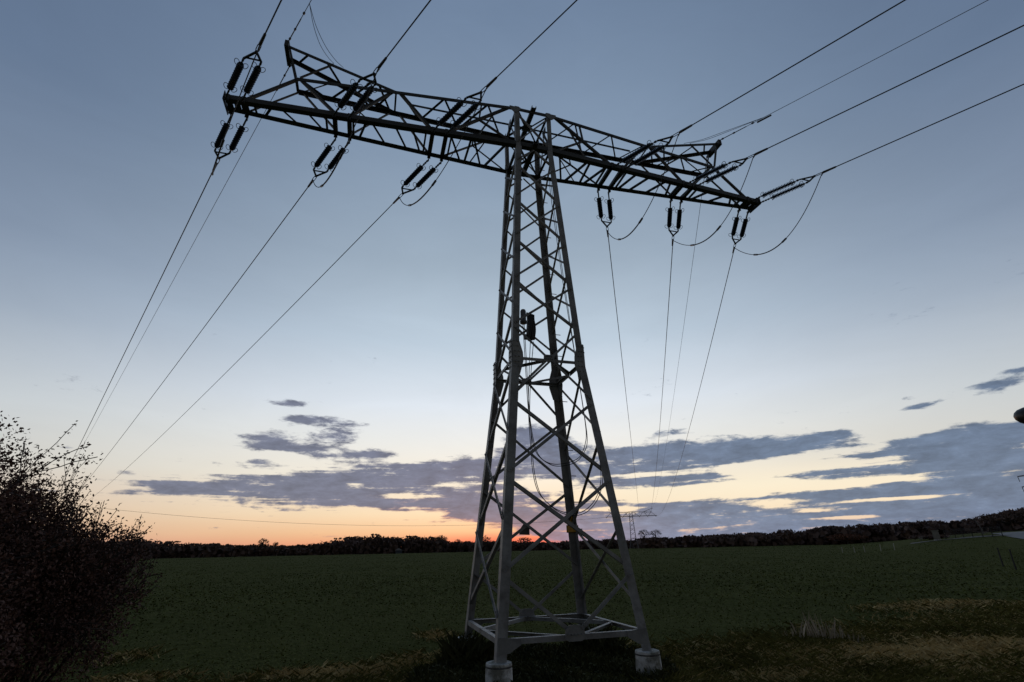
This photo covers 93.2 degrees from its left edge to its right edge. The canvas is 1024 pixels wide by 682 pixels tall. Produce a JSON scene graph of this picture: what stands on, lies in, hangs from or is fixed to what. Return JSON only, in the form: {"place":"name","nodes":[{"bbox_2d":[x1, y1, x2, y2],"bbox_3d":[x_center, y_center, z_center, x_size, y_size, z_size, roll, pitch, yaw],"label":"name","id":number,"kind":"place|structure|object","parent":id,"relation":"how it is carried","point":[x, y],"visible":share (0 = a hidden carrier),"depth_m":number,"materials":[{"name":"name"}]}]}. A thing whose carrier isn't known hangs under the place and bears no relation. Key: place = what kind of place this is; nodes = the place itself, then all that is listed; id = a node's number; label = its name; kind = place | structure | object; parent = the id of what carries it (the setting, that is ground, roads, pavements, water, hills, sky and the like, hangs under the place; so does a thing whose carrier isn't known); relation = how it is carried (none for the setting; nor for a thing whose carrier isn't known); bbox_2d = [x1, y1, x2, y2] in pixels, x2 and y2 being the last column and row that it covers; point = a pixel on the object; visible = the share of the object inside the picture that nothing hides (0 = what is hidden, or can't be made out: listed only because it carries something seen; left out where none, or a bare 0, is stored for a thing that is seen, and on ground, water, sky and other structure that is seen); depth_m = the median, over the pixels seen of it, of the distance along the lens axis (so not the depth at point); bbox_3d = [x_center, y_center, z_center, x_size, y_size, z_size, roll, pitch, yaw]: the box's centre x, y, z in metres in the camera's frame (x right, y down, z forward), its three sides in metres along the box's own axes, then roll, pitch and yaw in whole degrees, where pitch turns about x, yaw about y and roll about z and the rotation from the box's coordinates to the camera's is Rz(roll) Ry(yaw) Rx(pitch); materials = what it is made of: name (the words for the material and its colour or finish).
{"place":"outdoors","nodes":[
{"label":"outdoors","id":0,"kind":"place"},
{"bbox_2d":[395,548,401,553],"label":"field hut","id":1,"kind":"object","parent":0,"point":[398,550],"visible":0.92,"depth_m":174.98,"materials":[{"name":"grey"}]},
{"bbox_2d":[0,531,1023,681],"bbox_3d":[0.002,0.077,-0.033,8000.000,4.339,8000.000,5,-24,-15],"label":"ground","id":2,"kind":"structure","parent":0,"point":[899,544],"depth_m":24.52,"materials":[{"name":"green plant"}]},
{"bbox_2d":[0,411,102,604],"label":"hedge bush","id":3,"kind":"object","parent":2,"relation":"on","point":[13,482],"visible":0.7,"depth_m":7.81,"materials":[{"name":"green plant"}]},
{"bbox_2d":[0,448,132,681],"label":"hedge bush","id":4,"kind":"object","parent":2,"relation":"on","point":[70,522],"visible":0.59,"depth_m":8.38,"materials":[{"name":"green plant"}]},
{"bbox_2d":[0,494,165,681],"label":"hedge bush","id":5,"kind":"object","parent":2,"relation":"on","point":[105,575],"visible":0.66,"depth_m":9.05,"materials":[{"name":"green plant"}]},
{"bbox_2d":[259,538,268,545],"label":"bare tree","id":6,"kind":"object","parent":2,"relation":"on","point":[264,540],"visible":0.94,"depth_m":170.85,"materials":[{"name":"brown plant"}]},
{"bbox_2d":[98,534,441,558],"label":"wood","id":7,"kind":"object","parent":2,"relation":"on","point":[377,544],"visible":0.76,"depth_m":173.07,"materials":[{"name":"grey"}]},
{"bbox_2d":[431,535,446,552],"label":"round tree","id":8,"kind":"object","parent":2,"relation":"on","point":[442,537],"visible":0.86,"depth_m":193.75,"materials":[{"name":"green plant"}]},
{"bbox_2d":[454,539,460,551],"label":"bare tree","id":9,"kind":"object","parent":2,"relation":"on","point":[457,543],"visible":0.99,"depth_m":197.00,"materials":[{"name":"brown plant"}]},
{"bbox_2d":[483,535,491,551],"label":"round tree","id":10,"kind":"object","parent":2,"relation":"on","point":[485,540],"visible":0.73,"depth_m":197.87,"materials":[{"name":"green plant"}]},
{"bbox_2d":[485,660,512,681],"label":"concrete footing","id":11,"kind":"object","parent":2,"relation":"on","point":[500,672],"visible":0.94,"depth_m":7.56,"materials":[{"name":"grey concrete"}]},
{"bbox_2d":[222,39,760,662],"bbox_3d":[0.567,-0.749,12.123,15.780,14.354,2.834,5,-24,-15],"label":"electricity pylon","id":12,"kind":"object","parent":11,"relation":"on","point":[516,381],"visible":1,"depth_m":12.08,"materials":[{"name":"metal"}]},
{"bbox_2d":[62,66,289,482],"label":"earth wire","id":13,"kind":"object","parent":12,"relation":"attached to","point":[284,75],"visible":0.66,"depth_m":18.61,"materials":[{"name":"grey metal"}]},
{"bbox_2d":[211,117,248,169],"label":"insulator string","id":14,"kind":"object","parent":12,"relation":"attached to","point":[236,138],"visible":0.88,"depth_m":12.80,"materials":[{"name":"grey ceramic"}]},
{"bbox_2d":[58,175,210,488],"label":"overhead wire","id":15,"kind":"object","parent":14,"relation":"attached to","point":[150,300],"visible":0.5,"depth_m":18.50,"materials":[{"name":"grey metal"}]},
{"bbox_2d":[223,33,265,100],"bbox_3d":[-6.041,-6.206,11.075,0.612,0.231,2.372,19,-31,-39],"label":"insulator string","id":16,"kind":"object","parent":12,"relation":"attached to","point":[252,80],"visible":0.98,"depth_m":11.13,"materials":[{"name":"grey"}]},
{"bbox_2d":[211,50,258,175],"bbox_3d":[-6.893,-5.028,11.691,0.132,1.441,4.217,17,-30,-36],"label":"jumper loop","id":17,"kind":"object","parent":16,"relation":"hanging from","point":[221,146],"visible":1,"depth_m":11.06,"materials":[{"name":"grey metal"}]},
{"bbox_2d":[265,0,281,32],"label":"overhead wire","id":18,"kind":"object","parent":16,"relation":"attached to","point":[273,16],"visible":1,"depth_m":9.93,"materials":[{"name":"grey metal"}]},
{"bbox_2d":[288,0,343,67],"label":"earth wire","id":19,"kind":"object","parent":12,"relation":"attached to","point":[314,29],"visible":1,"depth_m":12.29,"materials":[{"name":"grey metal"}]},
{"bbox_2d":[307,139,348,187],"bbox_3d":[-5.326,-5.025,13.774,0.612,0.262,2.371,20,-31,-39],"label":"insulator string","id":20,"kind":"object","parent":12,"relation":"attached to","point":[323,156],"visible":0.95,"depth_m":13.60,"materials":[{"name":"grey ceramic"}]},
{"bbox_2d":[73,187,307,497],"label":"overhead wire","id":21,"kind":"object","parent":20,"relation":"attached to","point":[215,311],"visible":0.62,"depth_m":20.01,"materials":[{"name":"grey metal"}]},
{"bbox_2d":[334,57,386,117],"bbox_3d":[-3.599,-6.011,11.588,0.612,0.259,2.371,19,-31,-39],"label":"insulator string","id":22,"kind":"object","parent":12,"relation":"attached to","point":[347,96],"visible":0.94,"depth_m":11.64,"materials":[{"name":"grey"}]},
{"bbox_2d":[313,72,376,187],"bbox_3d":[-4.450,-4.892,12.410,0.060,1.145,4.462,16,-29,-35],"label":"jumper loop","id":23,"kind":"object","parent":22,"relation":"hanging from","point":[339,159],"visible":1,"depth_m":11.90,"materials":[{"name":"grey metal"}]},
{"bbox_2d":[386,0,430,56],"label":"overhead wire","id":24,"kind":"object","parent":22,"relation":"attached to","point":[409,28],"visible":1,"depth_m":10.13,"materials":[{"name":"grey metal"}]},
{"bbox_2d":[393,160,440,203],"bbox_3d":[-2.955,-4.747,14.528,0.612,0.263,2.371,20,-31,-39],"label":"insulator string","id":25,"kind":"object","parent":12,"relation":"attached to","point":[423,179],"visible":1,"depth_m":14.33,"materials":[{"name":"grey ceramic"}]},
{"bbox_2d":[86,204,392,501],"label":"overhead wire","id":26,"kind":"object","parent":25,"relation":"attached to","point":[281,316],"visible":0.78,"depth_m":19.24,"materials":[{"name":"grey metal"}]},
{"bbox_2d":[433,76,496,132],"bbox_3d":[-1.156,-5.849,12.114,0.612,0.242,2.372,19,-31,-39],"label":"insulator string","id":27,"kind":"object","parent":12,"relation":"attached to","point":[453,110],"visible":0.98,"depth_m":12.19,"materials":[{"name":"grey"}]},
{"bbox_2d":[400,91,484,205],"bbox_3d":[-2.121,-4.562,12.935,0.226,1.463,4.713,16,-29,-34],"label":"jumper loop","id":28,"kind":"object","parent":27,"relation":"hanging from","point":[434,182],"visible":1,"depth_m":12.18,"materials":[{"name":"grey metal"}]},
{"bbox_2d":[497,0,576,76],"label":"overhead wire","id":29,"kind":"object","parent":27,"relation":"attached to","point":[538,37],"visible":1,"depth_m":10.39,"materials":[{"name":"grey metal"}]},
{"bbox_2d":[519,524,529,534],"bbox_3d":[0.283,4.333,11.178,0.250,0.280,0.012,5,-24,-15],"label":"warning sign","id":30,"kind":"object","parent":12,"relation":"attached to","point":[526,531],"visible":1,"depth_m":11.15,"materials":[{"name":"grey"}]},
{"bbox_2d":[566,516,577,532],"bbox_3d":[1.421,4.300,11.422,0.300,0.420,0.020,5,-24,-15],"label":"warning sign","id":31,"kind":"object","parent":12,"relation":"attached to","point":[569,529],"visible":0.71,"depth_m":11.36,"materials":[{"name":"yellow metal"}]},
{"bbox_2d":[594,192,613,236],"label":"insulator string","id":32,"kind":"object","parent":12,"relation":"attached to","point":[609,206],"visible":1,"depth_m":15.88,"materials":[{"name":"grey ceramic"}]},
{"bbox_2d":[608,237,639,515],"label":"overhead wire","id":33,"kind":"object","parent":32,"relation":"attached to","point":[620,344],"visible":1,"depth_m":23.95,"materials":[{"name":"grey metal"}]},
{"bbox_2d":[615,124,692,168],"bbox_3d":[3.907,-5.348,13.447,0.612,0.278,2.370,19,-31,-39],"label":"insulator string","id":34,"kind":"object","parent":12,"relation":"attached to","point":[642,149],"visible":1,"depth_m":13.52,"materials":[{"name":"grey ceramic"}]},
{"bbox_2d":[607,136,677,239],"bbox_3d":[3.725,-3.957,14.488,0.338,1.505,4.358,5,-24,-14],"label":"jumper loop","id":35,"kind":"object","parent":34,"relation":"hanging from","point":[641,219],"visible":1,"depth_m":13.71,"materials":[{"name":"grey metal"}]},
{"bbox_2d":[692,0,905,124],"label":"overhead wire","id":36,"kind":"object","parent":34,"relation":"attached to","point":[804,59],"visible":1,"depth_m":10.77,"materials":[{"name":"grey metal"}]},
{"bbox_2d":[665,203,683,245],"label":"insulator string","id":37,"kind":"object","parent":12,"relation":"attached to","point":[679,217],"visible":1,"depth_m":16.37,"materials":[{"name":"grey ceramic"}]},
{"bbox_2d":[649,246,672,514],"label":"overhead wire","id":38,"kind":"object","parent":37,"relation":"attached to","point":[665,351],"visible":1,"depth_m":24.18,"materials":[{"name":"grey metal"}]},
{"bbox_2d":[653,156,707,505],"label":"earth wire","id":39,"kind":"object","parent":12,"relation":"attached to","point":[687,298],"visible":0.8,"depth_m":24.40,"materials":[{"name":"grey metal"}]},
{"bbox_2d":[687,148,767,185],"bbox_3d":[6.277,-5.053,14.194,0.612,0.304,2.367,19,-31,-39],"label":"insulator string","id":40,"kind":"object","parent":12,"relation":"attached to","point":[713,171],"visible":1,"depth_m":14.27,"materials":[{"name":"grey ceramic"}]},
{"bbox_2d":[673,158,752,245],"bbox_3d":[6.223,-3.825,15.194,0.140,1.222,4.084,5,-24,-14],"label":"jumper loop","id":41,"kind":"object","parent":40,"relation":"hanging from","point":[718,228],"visible":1,"depth_m":14.64,"materials":[{"name":"grey metal"}]},
{"bbox_2d":[768,25,1023,148],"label":"overhead wire","id":42,"kind":"object","parent":40,"relation":"attached to","point":[902,83],"visible":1,"depth_m":11.25,"materials":[{"name":"grey metal"}]},
{"bbox_2d":[729,212,749,252],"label":"insulator string","id":43,"kind":"object","parent":12,"relation":"attached to","point":[743,227],"visible":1,"depth_m":16.90,"materials":[{"name":"grey ceramic"}]},
{"bbox_2d":[659,253,733,514],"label":"overhead wire","id":44,"kind":"object","parent":43,"relation":"attached to","point":[708,354],"visible":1,"depth_m":24.60,"materials":[{"name":"grey metal"}]},
{"bbox_2d":[752,166,836,202],"bbox_3d":[8.696,-4.801,14.976,0.612,0.261,2.371,19,-31,-39],"label":"insulator string","id":45,"kind":"object","parent":12,"relation":"attached to","point":[781,187],"visible":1,"depth_m":15.05,"materials":[{"name":"grey ceramic"}]},
{"bbox_2d":[735,176,820,255],"bbox_3d":[8.610,-3.608,15.826,0.244,1.280,3.822,5,-24,-15],"label":"jumper loop","id":46,"kind":"object","parent":45,"relation":"hanging from","point":[788,235],"visible":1,"depth_m":15.27,"materials":[{"name":"grey metal"}]},
{"bbox_2d":[837,84,1023,166],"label":"overhead wire","id":47,"kind":"object","parent":45,"relation":"attached to","point":[933,123],"visible":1,"depth_m":12.62,"materials":[{"name":"grey metal"}]},
{"bbox_2d":[684,0,987,143],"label":"earth wire","id":48,"kind":"object","parent":12,"relation":"attached to","point":[815,90],"visible":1,"depth_m":15.01,"materials":[{"name":"grey metal"}]},
{"bbox_2d":[516,537,531,549],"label":"round tree","id":49,"kind":"object","parent":2,"relation":"on","point":[523,539],"visible":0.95,"depth_m":204.88,"materials":[{"name":"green plant"}]},
{"bbox_2d":[438,537,635,552],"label":"wood","id":50,"kind":"object","parent":2,"relation":"on","point":[464,546],"visible":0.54,"depth_m":203.22,"materials":[{"name":"grey"}]},
{"bbox_2d":[403,618,682,681],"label":"weeds","id":51,"kind":"object","parent":2,"relation":"on","point":[474,652],"visible":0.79,"depth_m":9.18,"materials":[{"name":"green plant"}]},
{"bbox_2d":[606,508,656,547],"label":"electricity pylon","id":52,"kind":"object","parent":2,"relation":"on","point":[629,516],"visible":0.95,"depth_m":151.57,"materials":[{"name":"grey metal"}]},
{"bbox_2d":[77,505,604,525],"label":"overhead wire","id":53,"kind":"object","parent":52,"relation":"attached to","point":[333,524],"visible":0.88,"depth_m":134.76,"materials":[{"name":"grey metal"}]},
{"bbox_2d":[638,529,648,537],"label":"bare tree","id":54,"kind":"object","parent":2,"relation":"on","point":[641,532],"visible":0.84,"depth_m":192.67,"materials":[{"name":"brown plant"}]},
{"bbox_2d":[635,648,661,675],"bbox_3d":[2.361,5.767,8.268,0.444,0.824,0.444,5,-24,-15],"label":"concrete footing","id":55,"kind":"object","parent":2,"relation":"on","point":[648,659],"visible":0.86,"depth_m":8.23,"materials":[{"name":"grey concrete"}]},
{"bbox_2d":[649,529,661,537],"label":"bare tree","id":56,"kind":"object","parent":2,"relation":"on","point":[657,532],"visible":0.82,"depth_m":192.10,"materials":[{"name":"brown plant"}]},
{"bbox_2d":[783,610,864,641],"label":"reeds","id":57,"kind":"object","parent":2,"relation":"on","point":[823,632],"visible":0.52,"depth_m":11.75,"materials":[{"name":"beige plant"}]},
{"bbox_2d":[629,507,1023,548],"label":"wood","id":58,"kind":"object","parent":2,"relation":"on","point":[879,532],"visible":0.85,"depth_m":136.66,"materials":[{"name":"grey"}]},
{"bbox_2d":[909,534,949,539],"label":"round tree","id":59,"kind":"object","parent":2,"relation":"on","point":[929,536],"visible":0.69,"depth_m":84.52,"materials":[{"name":"green plant"}]},
{"bbox_2d":[931,530,941,539],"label":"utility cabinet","id":60,"kind":"object","parent":2,"relation":"on","point":[935,534],"visible":0.91,"depth_m":77.56,"materials":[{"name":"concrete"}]},
{"bbox_2d":[943,526,1003,538],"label":"wire fence","id":61,"kind":"object","parent":2,"relation":"on","point":[975,531],"visible":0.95,"depth_m":72.45,"materials":[{"name":"grey metal"}]},
{"bbox_2d":[975,511,1023,530],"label":"round tree","id":62,"kind":"object","parent":2,"relation":"on","point":[999,519],"visible":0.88,"depth_m":100.87,"materials":[{"name":"green plant"}]},
{"bbox_2d":[997,548,1003,566],"bbox_3d":[38.672,17.221,38.278,0.239,1.593,0.105,5,-24,-15],"label":"fence post","id":63,"kind":"object","parent":2,"relation":"on","point":[1000,557],"visible":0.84,"depth_m":38.27,"materials":[{"name":"brown"}]},
{"bbox_2d":[996,508,1023,522],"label":"round tree","id":64,"kind":"object","parent":2,"relation":"on","point":[1019,511],"visible":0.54,"depth_m":99.57,"materials":[{"name":"green plant"}]},
{"bbox_2d":[1008,549,1016,569],"bbox_3d":[37.102,16.278,35.814,0.238,1.593,0.105,5,-24,-15],"label":"fence post","id":65,"kind":"object","parent":2,"relation":"on","point":[1012,559],"visible":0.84,"depth_m":35.82,"materials":[{"name":"brown"}]},
{"bbox_2d":[1013,407,1023,423],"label":"street lamp","id":66,"kind":"object","parent":2,"relation":"on","point":[1018,415],"visible":1,"depth_m":11.04,"materials":[{"name":"grey metal"}]},
{"bbox_2d":[0,0,1023,545],"label":"sky","id":67,"kind":"structure","parent":0,"point":[867,366],"materials":[{"name":"blue"}]},
{"bbox_2d":[74,596,1023,681],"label":"grass","id":68,"kind":"structure","parent":0,"point":[916,674],"depth_m":9.82,"materials":[{"name":"green plant"}]},
{"bbox_2d":[79,598,1023,681],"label":"dry grass","id":69,"kind":"structure","parent":0,"point":[977,644],"depth_m":9.92,"materials":[{"name":"brown plant"}]},
{"bbox_2d":[910,535,1001,543],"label":"path","id":70,"kind":"structure","parent":0,"point":[958,538],"depth_m":73.26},
{"bbox_2d":[992,531,1023,538],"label":"road","id":71,"kind":"structure","parent":0,"point":[1020,534],"depth_m":70.19,"materials":[{"name":"grey asphalt"}]}
]}

